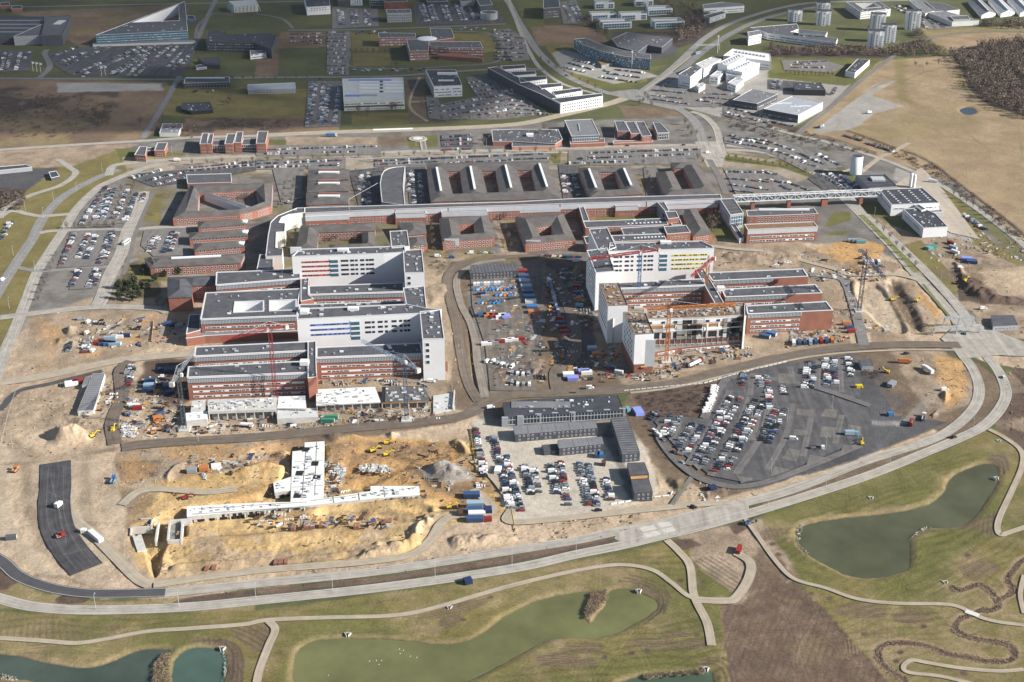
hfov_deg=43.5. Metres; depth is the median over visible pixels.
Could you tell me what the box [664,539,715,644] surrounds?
path
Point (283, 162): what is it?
parking lot
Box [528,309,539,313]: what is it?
container
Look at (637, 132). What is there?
brick building
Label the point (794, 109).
warehouse
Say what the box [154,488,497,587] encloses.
dirt road
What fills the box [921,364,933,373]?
truck
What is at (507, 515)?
dirt road
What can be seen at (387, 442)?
excavator
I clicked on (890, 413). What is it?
container
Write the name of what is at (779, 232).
brick building
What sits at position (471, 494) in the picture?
container
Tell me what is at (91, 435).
excavator
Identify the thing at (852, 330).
container
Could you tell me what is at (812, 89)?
warehouse
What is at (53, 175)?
warehouse
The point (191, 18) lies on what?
warehouse
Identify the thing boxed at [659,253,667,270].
stair window
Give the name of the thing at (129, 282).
pine tree
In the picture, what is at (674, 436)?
parking lane
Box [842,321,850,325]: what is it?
container
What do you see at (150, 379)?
container
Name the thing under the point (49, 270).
road
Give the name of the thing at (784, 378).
parking lot
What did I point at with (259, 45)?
office building
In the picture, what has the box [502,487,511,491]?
parked van
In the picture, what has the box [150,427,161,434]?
excavator
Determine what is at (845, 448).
parking lot
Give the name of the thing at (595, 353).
container
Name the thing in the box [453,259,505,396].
dirt road
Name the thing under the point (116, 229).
road
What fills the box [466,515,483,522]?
container
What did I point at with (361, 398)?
unfinished building
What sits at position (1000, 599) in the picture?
reeds
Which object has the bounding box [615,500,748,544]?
road
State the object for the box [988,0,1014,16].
warehouse
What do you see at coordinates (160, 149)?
brick building
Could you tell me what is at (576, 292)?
container
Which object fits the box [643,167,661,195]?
parking lot
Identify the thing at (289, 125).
scrub
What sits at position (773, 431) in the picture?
parked van
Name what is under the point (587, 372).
container
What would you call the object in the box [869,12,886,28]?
apartment tower
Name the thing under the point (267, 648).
path
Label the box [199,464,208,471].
container
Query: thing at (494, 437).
parked van
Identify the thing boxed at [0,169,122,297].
road
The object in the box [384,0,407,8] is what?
office building
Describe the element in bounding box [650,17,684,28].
apartment building
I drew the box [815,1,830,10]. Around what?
apartment tower
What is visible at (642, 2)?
apartment building
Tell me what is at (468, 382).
dirt road
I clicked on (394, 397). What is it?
unfinished building
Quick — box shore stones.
[0,522,930,680]
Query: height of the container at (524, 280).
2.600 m
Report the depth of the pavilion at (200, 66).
1756.04 m
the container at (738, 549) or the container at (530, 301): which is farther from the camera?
the container at (530, 301)
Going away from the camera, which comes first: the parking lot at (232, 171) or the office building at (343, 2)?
the parking lot at (232, 171)
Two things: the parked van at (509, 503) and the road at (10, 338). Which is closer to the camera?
the parked van at (509, 503)
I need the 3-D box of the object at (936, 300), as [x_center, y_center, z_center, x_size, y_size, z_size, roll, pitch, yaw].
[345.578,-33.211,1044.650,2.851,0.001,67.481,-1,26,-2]
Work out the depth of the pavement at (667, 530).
744.61 m
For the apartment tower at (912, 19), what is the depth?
1978.87 m
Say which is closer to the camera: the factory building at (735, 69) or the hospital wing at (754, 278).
the hospital wing at (754, 278)
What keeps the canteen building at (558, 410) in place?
on the ground
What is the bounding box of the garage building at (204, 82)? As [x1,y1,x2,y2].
[184,77,229,88]
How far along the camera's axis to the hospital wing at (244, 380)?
890.58 m
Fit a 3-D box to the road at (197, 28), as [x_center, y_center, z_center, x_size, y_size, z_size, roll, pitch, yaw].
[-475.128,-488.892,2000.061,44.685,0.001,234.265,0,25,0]
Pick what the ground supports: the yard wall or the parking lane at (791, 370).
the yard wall
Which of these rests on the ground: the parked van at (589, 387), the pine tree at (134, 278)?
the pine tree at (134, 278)
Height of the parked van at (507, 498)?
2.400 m
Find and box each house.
[0,2,10,8]
[11,5,22,11]
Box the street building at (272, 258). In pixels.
[256,194,743,269]
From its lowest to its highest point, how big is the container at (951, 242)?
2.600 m
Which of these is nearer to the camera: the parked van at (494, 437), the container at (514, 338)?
the parked van at (494, 437)
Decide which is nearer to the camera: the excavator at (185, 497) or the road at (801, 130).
the excavator at (185, 497)
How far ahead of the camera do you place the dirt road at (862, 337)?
1020.76 m
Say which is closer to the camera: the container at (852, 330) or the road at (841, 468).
the road at (841, 468)
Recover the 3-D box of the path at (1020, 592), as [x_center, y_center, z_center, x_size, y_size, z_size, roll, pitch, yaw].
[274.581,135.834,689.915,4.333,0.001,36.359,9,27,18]
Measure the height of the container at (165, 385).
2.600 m
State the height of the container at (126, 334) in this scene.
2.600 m
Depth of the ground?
871.82 m
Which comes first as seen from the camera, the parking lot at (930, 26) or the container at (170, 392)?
the container at (170, 392)
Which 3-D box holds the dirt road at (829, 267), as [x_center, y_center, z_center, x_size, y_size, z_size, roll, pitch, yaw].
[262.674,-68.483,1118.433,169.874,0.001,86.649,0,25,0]
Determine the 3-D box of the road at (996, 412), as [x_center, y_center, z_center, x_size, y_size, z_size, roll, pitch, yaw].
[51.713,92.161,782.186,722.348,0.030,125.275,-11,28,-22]
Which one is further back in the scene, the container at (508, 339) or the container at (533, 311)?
the container at (533, 311)
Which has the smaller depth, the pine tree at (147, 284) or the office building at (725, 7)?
the pine tree at (147, 284)
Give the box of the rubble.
[927,229,1023,265]
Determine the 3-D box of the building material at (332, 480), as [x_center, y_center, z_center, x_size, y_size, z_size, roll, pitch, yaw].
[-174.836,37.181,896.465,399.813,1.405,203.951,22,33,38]
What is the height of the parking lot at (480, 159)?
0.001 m
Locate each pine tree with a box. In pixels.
[114,279,122,287]
[115,288,123,299]
[124,285,131,294]
[125,279,132,286]
[129,273,137,283]
[129,289,136,300]
[131,281,140,291]
[135,288,142,297]
[139,262,146,270]
[144,280,150,288]
[150,273,157,281]
[174,265,181,274]
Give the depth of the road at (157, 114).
1642.73 m
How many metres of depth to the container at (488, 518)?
752.55 m
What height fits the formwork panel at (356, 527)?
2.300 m
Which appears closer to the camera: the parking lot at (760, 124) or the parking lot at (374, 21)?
the parking lot at (760, 124)
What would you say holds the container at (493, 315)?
on the ground
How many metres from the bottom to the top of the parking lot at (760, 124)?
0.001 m
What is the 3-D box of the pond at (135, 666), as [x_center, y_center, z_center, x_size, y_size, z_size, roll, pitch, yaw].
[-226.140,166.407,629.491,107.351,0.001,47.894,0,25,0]
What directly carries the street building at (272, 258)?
on the ground
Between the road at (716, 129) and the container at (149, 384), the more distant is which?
the road at (716, 129)
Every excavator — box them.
[89,430,100,437]
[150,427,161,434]
[182,492,194,499]
[369,445,381,452]
[383,449,395,456]
[384,438,395,444]
[446,502,459,508]
[744,518,756,525]
[878,367,889,373]
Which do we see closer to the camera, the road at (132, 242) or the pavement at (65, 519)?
the pavement at (65, 519)
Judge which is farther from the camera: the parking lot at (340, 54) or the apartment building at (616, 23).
the apartment building at (616, 23)
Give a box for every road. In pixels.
[0,68,543,79]
[0,135,255,150]
[0,159,78,217]
[0,163,161,378]
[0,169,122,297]
[0,304,169,319]
[0,350,193,385]
[0,356,1011,614]
[0,370,102,409]
[0,553,165,597]
[4,209,69,216]
[10,1,303,6]
[15,258,138,271]
[37,49,52,77]
[38,460,101,574]
[39,225,197,233]
[70,497,153,587]
[89,191,149,307]
[104,144,695,175]
[105,360,134,444]
[118,486,236,505]
[121,191,155,274]
[121,341,961,450]
[128,152,567,173]
[139,0,217,137]
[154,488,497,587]
[165,348,984,596]
[194,13,233,42]
[256,13,293,27]
[256,97,628,137]
[288,23,504,30]
[349,31,503,68]
[359,160,567,166]
[442,253,578,401]
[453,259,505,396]
[470,459,730,524]
[504,0,707,143]
[507,0,594,93]
[512,261,581,390]
[566,258,582,287]
[604,89,686,108]
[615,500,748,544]
[630,349,959,393]
[640,0,919,90]
[643,56,690,90]
[648,5,833,92]
[670,476,692,504]
[691,111,722,140]
[694,141,725,166]
[706,159,729,194]
[711,245,921,281]
[722,149,965,325]
[726,144,975,325]
[749,436,960,512]
[752,436,927,494]
[771,128,1023,247]
[795,31,1023,134]
[810,273,868,344]
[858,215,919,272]
[862,142,910,172]
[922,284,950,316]
[941,325,1023,358]
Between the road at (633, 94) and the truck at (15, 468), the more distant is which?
the road at (633, 94)
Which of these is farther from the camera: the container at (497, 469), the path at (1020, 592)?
the container at (497, 469)
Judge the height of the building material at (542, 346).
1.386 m
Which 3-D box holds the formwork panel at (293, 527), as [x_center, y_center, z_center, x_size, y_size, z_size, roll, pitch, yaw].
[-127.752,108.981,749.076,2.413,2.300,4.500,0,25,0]
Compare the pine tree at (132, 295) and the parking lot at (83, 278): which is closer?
the pine tree at (132, 295)
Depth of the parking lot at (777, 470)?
803.87 m
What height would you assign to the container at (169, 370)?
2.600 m
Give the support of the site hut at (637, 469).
on the ground
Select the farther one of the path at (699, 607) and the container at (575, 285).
the container at (575, 285)
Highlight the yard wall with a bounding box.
[151,320,184,341]
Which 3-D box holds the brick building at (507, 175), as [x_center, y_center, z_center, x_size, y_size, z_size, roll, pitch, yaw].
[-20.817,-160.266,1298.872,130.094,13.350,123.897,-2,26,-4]
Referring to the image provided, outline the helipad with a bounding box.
[409,136,426,141]
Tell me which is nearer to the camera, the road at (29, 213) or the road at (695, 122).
the road at (29, 213)
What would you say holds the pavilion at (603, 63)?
on the ground
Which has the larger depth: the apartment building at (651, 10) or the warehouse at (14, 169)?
the apartment building at (651, 10)
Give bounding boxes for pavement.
[46,466,76,568]
[63,471,92,563]
[373,128,412,129]
[640,525,656,531]
[644,531,660,537]
[658,522,671,526]
[662,527,675,532]
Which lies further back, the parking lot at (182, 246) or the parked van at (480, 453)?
the parking lot at (182, 246)
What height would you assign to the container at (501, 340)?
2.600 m
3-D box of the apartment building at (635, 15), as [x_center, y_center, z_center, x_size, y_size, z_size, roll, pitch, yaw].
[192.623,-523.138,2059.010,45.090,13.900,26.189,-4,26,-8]
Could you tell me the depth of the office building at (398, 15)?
2036.33 m
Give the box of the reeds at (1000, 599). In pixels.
[872,559,1023,681]
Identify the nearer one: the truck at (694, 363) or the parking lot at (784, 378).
the parking lot at (784, 378)
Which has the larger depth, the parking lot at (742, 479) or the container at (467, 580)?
the parking lot at (742, 479)
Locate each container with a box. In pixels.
[5,533,16,540]
[64,380,77,386]
[72,377,84,383]
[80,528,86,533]
[87,528,103,542]
[93,339,105,344]
[103,335,115,339]
[103,340,115,345]
[108,341,121,345]
[112,334,123,338]
[118,333,130,336]
[128,403,139,407]
[132,405,142,409]
[142,387,154,392]
[143,382,155,386]
[144,378,156,382]
[152,413,161,419]
[155,410,164,415]
[157,367,177,371]
[162,383,171,388]
[164,368,183,372]
[165,389,174,395]
[169,322,176,326]
[175,323,182,327]
[187,466,196,473]
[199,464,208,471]
[211,462,220,469]
[320,418,334,422]
[324,414,337,419]
[458,507,462,516]
[463,491,479,497]
[463,576,472,584]
[466,499,482,505]
[466,506,482,512]
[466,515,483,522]
[468,510,484,515]
[477,312,485,316]
[481,294,489,297]
[481,341,491,345]
[483,505,491,513]
[483,515,491,521]
[484,312,491,317]
[488,340,498,343]
[489,312,498,317]
[494,339,504,342]
[494,465,501,474]
[501,338,511,341]
[502,313,510,318]
[508,337,518,340]
[514,336,524,339]
[518,268,526,272]
[518,273,528,277]
[519,278,529,282]
[521,283,531,287]
[522,288,532,292]
[523,293,534,298]
[525,299,535,303]
[526,304,537,308]
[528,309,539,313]
[555,316,563,319]
[557,320,564,324]
[558,325,566,328]
[562,371,573,377]
[567,375,578,380]
[572,258,579,261]
[572,284,579,287]
[573,290,580,294]
[575,303,582,306]
[578,368,588,373]
[581,369,591,374]
[587,345,596,350]
[591,351,601,356]
[598,451,603,458]
[607,364,615,369]
[614,369,623,374]
[625,406,630,412]
[632,406,644,415]
[707,484,717,490]
[735,544,741,553]
[759,332,770,338]
[766,330,776,336]
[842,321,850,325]
[844,325,852,328]
[847,328,855,332]
[856,239,865,242]
[887,379,896,387]
[887,411,893,416]
[925,245,933,249]
[947,240,955,244]
[949,244,957,249]
[950,249,959,254]
[961,256,971,260]
[966,258,977,263]
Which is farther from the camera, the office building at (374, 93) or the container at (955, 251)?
the office building at (374, 93)
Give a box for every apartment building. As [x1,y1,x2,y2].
[589,11,616,20]
[594,0,613,8]
[598,18,631,28]
[618,11,646,19]
[633,0,652,6]
[646,5,672,15]
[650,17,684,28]
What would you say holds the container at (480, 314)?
on the ground
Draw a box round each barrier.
[611,491,672,504]
[624,361,786,390]
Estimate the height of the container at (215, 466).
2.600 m
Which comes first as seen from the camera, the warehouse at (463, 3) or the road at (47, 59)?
the road at (47, 59)
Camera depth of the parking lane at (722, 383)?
898.63 m
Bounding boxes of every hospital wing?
[186,288,300,345]
[187,361,308,399]
[194,341,307,365]
[215,269,300,291]
[299,301,403,307]
[309,282,403,303]
[316,343,422,378]
[614,278,704,307]
[707,268,808,296]
[721,284,821,304]
[745,301,832,333]
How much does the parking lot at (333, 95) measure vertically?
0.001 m
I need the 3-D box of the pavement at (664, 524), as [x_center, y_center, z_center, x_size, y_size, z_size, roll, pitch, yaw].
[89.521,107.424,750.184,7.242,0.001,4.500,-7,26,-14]
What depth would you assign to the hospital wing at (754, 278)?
1048.52 m
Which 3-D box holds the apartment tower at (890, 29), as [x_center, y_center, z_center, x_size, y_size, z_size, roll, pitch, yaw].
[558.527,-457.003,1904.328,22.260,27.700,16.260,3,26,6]
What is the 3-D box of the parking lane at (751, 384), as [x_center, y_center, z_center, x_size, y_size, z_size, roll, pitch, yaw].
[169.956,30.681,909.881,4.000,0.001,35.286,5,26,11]
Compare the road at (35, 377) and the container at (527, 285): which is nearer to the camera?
the road at (35, 377)
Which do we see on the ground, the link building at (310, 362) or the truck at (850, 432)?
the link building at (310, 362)
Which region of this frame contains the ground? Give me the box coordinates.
[0,0,1023,681]
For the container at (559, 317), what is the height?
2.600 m
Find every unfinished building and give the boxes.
[130,518,192,553]
[185,441,419,521]
[186,397,317,426]
[277,387,380,411]
[381,386,454,413]
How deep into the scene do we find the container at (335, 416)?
863.78 m
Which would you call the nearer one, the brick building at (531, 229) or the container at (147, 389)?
the container at (147, 389)
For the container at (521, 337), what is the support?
on the ground
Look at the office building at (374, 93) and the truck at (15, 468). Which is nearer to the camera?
the truck at (15, 468)
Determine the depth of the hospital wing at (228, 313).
978.51 m
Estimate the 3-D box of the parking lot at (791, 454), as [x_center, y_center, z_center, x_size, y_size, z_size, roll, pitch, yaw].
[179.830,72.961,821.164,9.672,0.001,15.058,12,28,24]
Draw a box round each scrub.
[0,92,1021,235]
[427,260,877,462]
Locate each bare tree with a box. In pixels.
[91,107,98,117]
[103,110,112,122]
[706,212,715,222]
[707,217,716,230]
[713,210,722,220]
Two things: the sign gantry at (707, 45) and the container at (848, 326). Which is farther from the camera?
the sign gantry at (707, 45)
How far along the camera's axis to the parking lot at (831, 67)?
1768.47 m
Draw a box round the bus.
[121,238,130,244]
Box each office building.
[0,15,71,45]
[93,1,195,46]
[182,102,212,114]
[198,58,219,68]
[206,31,276,58]
[248,82,295,93]
[304,0,330,14]
[338,0,349,5]
[342,77,404,110]
[350,0,362,4]
[369,0,382,5]
[378,28,482,62]
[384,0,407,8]
[386,9,411,22]
[426,70,461,96]
[475,0,497,19]
[488,64,602,112]
[543,0,559,18]
[574,38,650,69]
[653,122,669,139]
[702,2,743,14]
[703,11,725,22]
[747,30,761,44]
[750,24,837,48]
[845,1,890,18]
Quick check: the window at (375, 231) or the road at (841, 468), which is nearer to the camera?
the road at (841, 468)
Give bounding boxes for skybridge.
[733,188,882,209]
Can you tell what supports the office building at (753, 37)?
on the ground
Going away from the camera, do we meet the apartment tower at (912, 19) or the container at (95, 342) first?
the container at (95, 342)
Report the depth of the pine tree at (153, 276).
1078.73 m
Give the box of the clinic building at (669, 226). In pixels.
[579,202,690,251]
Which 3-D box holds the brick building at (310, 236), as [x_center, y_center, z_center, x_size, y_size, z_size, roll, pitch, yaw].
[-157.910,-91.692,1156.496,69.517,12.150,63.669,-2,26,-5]
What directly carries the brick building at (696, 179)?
on the ground
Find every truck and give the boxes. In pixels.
[11,465,18,472]
[54,500,62,508]
[55,531,64,538]
[110,474,116,483]
[240,422,252,427]
[326,133,336,136]
[688,358,703,367]
[810,445,824,449]
[844,430,858,435]
[898,358,911,363]
[908,418,913,425]
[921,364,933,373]
[921,412,926,420]
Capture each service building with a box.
[855,174,896,190]
[877,188,947,237]
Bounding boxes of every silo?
[908,173,913,186]
[912,174,916,187]
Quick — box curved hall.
[380,166,405,204]
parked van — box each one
[427,378,434,382]
[476,451,484,455]
[479,460,486,464]
[479,467,487,471]
[489,435,497,439]
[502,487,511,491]
[504,497,512,501]
[505,501,514,506]
[509,480,518,484]
[526,485,534,489]
[529,468,537,472]
[548,468,556,472]
[549,475,557,479]
[586,385,593,388]
[590,489,598,493]
[605,493,614,497]
[682,448,690,451]
[691,435,699,438]
[700,442,708,446]
[716,456,724,460]
[717,427,725,431]
[769,429,777,433]
[789,435,797,439]
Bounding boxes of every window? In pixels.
[199,188,272,201]
[329,231,375,238]
[330,259,338,275]
[350,320,359,339]
[427,171,535,195]
[444,239,458,245]
[490,209,712,218]
[508,70,579,94]
[580,173,619,190]
[583,222,675,234]
[587,245,595,279]
[656,166,689,184]
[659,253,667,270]
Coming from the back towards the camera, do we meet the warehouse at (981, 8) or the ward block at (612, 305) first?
the warehouse at (981, 8)
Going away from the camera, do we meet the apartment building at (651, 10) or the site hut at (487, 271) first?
the site hut at (487, 271)
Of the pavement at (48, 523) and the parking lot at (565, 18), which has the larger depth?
the parking lot at (565, 18)
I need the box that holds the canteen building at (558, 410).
[502,395,625,426]
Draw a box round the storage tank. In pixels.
[849,154,862,175]
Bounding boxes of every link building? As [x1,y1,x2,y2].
[300,277,317,401]
[694,268,724,305]
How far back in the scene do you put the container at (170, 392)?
896.10 m
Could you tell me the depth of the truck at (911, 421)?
855.82 m
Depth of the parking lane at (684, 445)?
836.76 m
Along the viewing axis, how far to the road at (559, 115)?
1498.46 m
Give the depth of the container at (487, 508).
760.97 m
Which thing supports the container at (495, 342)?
on the ground
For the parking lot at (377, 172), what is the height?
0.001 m
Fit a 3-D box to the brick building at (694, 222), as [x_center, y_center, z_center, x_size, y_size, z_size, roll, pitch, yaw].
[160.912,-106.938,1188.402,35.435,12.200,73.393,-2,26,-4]
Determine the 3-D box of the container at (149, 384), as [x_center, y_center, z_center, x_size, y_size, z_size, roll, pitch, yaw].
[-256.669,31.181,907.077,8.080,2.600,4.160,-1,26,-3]
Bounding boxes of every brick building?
[134,142,167,161]
[144,253,244,275]
[167,275,215,311]
[173,183,272,225]
[186,173,231,187]
[189,230,248,245]
[193,241,244,255]
[197,220,247,231]
[200,131,268,153]
[296,223,375,248]
[306,169,350,206]
[397,221,427,251]
[426,161,560,203]
[439,215,494,250]
[491,129,562,149]
[515,213,574,252]
[564,119,604,147]
[578,166,643,197]
[613,121,652,145]
[656,161,715,195]
[661,209,711,242]
[743,221,817,243]
[746,208,817,223]
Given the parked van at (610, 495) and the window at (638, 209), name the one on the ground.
the parked van at (610, 495)
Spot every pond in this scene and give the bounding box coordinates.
[0,649,168,681]
[172,648,226,681]
[293,589,657,681]
[625,671,712,681]
[796,464,998,577]
[960,107,975,114]
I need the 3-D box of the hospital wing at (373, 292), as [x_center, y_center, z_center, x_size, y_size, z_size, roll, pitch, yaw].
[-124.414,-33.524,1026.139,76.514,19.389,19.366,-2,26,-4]
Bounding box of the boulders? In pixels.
[120,419,720,500]
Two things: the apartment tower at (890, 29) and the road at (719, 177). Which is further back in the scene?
the apartment tower at (890, 29)
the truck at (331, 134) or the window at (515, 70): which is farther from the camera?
the window at (515, 70)
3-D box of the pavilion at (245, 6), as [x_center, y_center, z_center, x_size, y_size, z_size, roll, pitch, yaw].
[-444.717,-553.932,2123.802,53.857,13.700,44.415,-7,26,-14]
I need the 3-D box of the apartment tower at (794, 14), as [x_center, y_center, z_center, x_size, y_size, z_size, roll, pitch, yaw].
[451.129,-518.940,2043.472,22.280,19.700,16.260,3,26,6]
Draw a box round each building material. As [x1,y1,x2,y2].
[74,316,490,528]
[477,267,630,388]
[628,252,889,380]
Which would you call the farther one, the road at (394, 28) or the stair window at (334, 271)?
the road at (394, 28)
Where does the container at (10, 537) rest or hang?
on the ground
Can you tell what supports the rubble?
on the ground
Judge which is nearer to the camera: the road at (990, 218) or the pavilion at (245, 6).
the road at (990, 218)
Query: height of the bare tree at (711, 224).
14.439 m
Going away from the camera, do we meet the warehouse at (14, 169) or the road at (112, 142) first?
the warehouse at (14, 169)
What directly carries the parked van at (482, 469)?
on the dirt road at (507, 515)
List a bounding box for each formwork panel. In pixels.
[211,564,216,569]
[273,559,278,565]
[278,559,283,564]
[284,558,288,564]
[291,524,295,530]
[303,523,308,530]
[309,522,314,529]
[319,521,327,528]
[354,522,359,529]
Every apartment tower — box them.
[787,8,802,21]
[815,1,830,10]
[815,9,830,25]
[866,29,884,48]
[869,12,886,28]
[880,23,896,42]
[904,9,921,29]
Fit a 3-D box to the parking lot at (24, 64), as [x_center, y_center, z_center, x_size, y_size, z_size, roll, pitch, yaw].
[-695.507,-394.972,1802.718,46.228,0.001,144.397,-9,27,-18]
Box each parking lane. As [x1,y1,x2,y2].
[655,424,863,488]
[669,421,681,440]
[677,424,698,454]
[684,390,732,464]
[700,375,871,418]
[707,397,753,475]
[732,399,774,474]
[747,373,755,395]
[765,403,794,469]
[788,367,795,382]
[800,408,815,456]
[815,360,820,388]
[832,414,844,443]
[837,357,844,392]
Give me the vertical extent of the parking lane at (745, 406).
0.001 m
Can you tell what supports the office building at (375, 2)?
on the ground
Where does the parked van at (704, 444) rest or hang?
on the parking lot at (798, 396)
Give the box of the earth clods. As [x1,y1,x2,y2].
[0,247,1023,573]
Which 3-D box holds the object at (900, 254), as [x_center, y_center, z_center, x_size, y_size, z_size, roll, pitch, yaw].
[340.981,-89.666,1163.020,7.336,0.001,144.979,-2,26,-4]
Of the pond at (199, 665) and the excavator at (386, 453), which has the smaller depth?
the pond at (199, 665)
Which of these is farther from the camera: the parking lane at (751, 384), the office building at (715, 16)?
the office building at (715, 16)
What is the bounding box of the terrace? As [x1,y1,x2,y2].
[630,475,648,485]
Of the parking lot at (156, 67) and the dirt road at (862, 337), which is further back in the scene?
the parking lot at (156, 67)
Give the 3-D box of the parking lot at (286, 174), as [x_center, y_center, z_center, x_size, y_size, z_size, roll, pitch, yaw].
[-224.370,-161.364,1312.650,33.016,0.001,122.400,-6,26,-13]
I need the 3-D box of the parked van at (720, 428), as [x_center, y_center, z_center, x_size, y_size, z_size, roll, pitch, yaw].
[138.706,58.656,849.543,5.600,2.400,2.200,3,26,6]
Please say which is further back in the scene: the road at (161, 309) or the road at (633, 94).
the road at (633, 94)
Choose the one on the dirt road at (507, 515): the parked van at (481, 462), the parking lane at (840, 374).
the parked van at (481, 462)
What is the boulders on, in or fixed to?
on the ground
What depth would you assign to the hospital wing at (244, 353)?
920.29 m
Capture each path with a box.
[0,563,690,644]
[253,620,278,681]
[420,140,426,150]
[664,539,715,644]
[694,552,755,603]
[744,518,1023,625]
[901,658,1023,681]
[988,428,1023,535]
[1018,575,1023,612]
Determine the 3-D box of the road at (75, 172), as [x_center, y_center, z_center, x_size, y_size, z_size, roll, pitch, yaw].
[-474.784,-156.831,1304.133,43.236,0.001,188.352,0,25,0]
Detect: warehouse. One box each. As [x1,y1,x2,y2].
[0,164,32,173]
[49,171,59,180]
[159,123,182,136]
[187,15,195,21]
[425,0,447,4]
[460,0,473,6]
[612,32,672,53]
[732,89,777,109]
[763,96,822,122]
[793,82,825,95]
[845,59,869,77]
[909,1,978,25]
[968,0,995,18]
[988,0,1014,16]
[1007,0,1023,16]
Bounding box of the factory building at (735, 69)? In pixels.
[678,49,770,92]
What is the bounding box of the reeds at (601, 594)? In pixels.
[151,588,704,681]
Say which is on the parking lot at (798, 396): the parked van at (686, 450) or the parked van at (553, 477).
the parked van at (686, 450)
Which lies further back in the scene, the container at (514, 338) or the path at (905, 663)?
the container at (514, 338)
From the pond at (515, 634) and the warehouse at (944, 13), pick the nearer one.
the pond at (515, 634)
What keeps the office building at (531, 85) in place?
on the ground
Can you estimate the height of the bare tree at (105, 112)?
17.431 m
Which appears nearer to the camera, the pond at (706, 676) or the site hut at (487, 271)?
the pond at (706, 676)
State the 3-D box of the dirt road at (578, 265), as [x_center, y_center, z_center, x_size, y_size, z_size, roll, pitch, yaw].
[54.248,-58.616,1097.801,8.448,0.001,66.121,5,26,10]
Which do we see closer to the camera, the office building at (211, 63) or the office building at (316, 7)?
the office building at (211, 63)
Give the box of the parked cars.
[0,2,987,426]
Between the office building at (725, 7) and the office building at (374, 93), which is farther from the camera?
the office building at (725, 7)
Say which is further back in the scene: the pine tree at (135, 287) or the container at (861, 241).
the container at (861, 241)
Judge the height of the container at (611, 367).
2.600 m
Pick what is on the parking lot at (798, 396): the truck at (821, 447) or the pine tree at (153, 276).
the truck at (821, 447)
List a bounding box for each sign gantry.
[695,44,719,49]
[932,324,980,334]
[943,316,974,326]
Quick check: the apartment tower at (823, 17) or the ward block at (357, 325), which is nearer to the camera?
the ward block at (357, 325)
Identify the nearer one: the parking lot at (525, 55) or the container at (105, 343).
the container at (105, 343)
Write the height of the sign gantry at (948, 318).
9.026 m
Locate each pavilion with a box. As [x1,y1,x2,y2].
[196,64,206,69]
[227,0,260,12]
[596,59,612,67]
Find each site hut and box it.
[78,373,105,415]
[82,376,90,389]
[468,263,517,279]
[513,421,597,441]
[542,444,558,455]
[557,437,603,455]
[610,416,639,462]
[627,462,648,482]
[631,479,652,501]
[858,359,873,371]
[991,315,1017,330]
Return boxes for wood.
[575,0,1023,56]
[946,31,1023,117]
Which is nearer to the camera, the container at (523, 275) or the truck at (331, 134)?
the container at (523, 275)
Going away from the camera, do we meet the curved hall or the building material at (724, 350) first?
the building material at (724, 350)
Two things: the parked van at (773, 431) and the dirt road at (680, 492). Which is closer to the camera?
the dirt road at (680, 492)
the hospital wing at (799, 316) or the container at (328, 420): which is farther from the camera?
the hospital wing at (799, 316)
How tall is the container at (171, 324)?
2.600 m
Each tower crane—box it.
[169,350,194,432]
[222,321,288,401]
[361,339,420,421]
[589,244,660,308]
[643,300,736,363]
[691,255,715,284]
[854,248,886,312]
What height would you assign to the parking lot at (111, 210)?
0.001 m
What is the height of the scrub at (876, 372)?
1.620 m
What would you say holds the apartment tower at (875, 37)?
on the ground
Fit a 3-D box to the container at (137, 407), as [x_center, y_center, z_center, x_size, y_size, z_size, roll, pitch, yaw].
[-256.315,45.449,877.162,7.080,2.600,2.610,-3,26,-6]
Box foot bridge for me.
[965,609,979,616]
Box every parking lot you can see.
[0,50,33,71]
[48,44,193,75]
[58,229,114,267]
[69,268,100,289]
[78,186,138,225]
[132,167,255,186]
[141,228,191,255]
[256,144,380,156]
[256,158,345,168]
[272,167,303,203]
[305,81,341,126]
[326,31,348,74]
[332,7,378,28]
[349,167,383,204]
[374,153,549,166]
[406,167,429,203]
[413,3,505,24]
[426,95,447,120]
[437,75,549,119]
[440,134,472,146]
[471,263,544,390]
[493,28,529,60]
[558,164,586,198]
[559,0,584,23]
[568,148,700,165]
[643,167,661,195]
[651,83,739,106]
[654,353,871,481]
[692,463,702,469]
[723,107,770,129]
[723,137,842,171]
[723,168,805,194]
[736,475,752,482]
[746,415,760,439]
[768,79,830,94]
[770,466,789,476]
[778,373,791,383]
[781,60,844,72]
[783,448,799,461]
[794,429,808,435]
[796,408,812,415]
[807,455,825,463]
[808,171,856,188]
[819,426,835,437]
[821,408,837,417]
[840,445,856,453]
[847,424,861,434]
[896,167,978,238]
[922,17,957,28]
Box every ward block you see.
[290,230,426,307]
[297,304,447,379]
[586,227,713,310]
[598,283,627,343]
[621,311,655,373]
[647,302,745,356]
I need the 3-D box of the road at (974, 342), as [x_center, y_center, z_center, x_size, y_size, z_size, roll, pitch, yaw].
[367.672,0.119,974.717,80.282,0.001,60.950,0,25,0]
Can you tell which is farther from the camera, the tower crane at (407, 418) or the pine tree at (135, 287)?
the pine tree at (135, 287)
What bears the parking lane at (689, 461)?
on the parking lot at (798, 396)
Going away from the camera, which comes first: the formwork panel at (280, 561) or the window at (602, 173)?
the formwork panel at (280, 561)

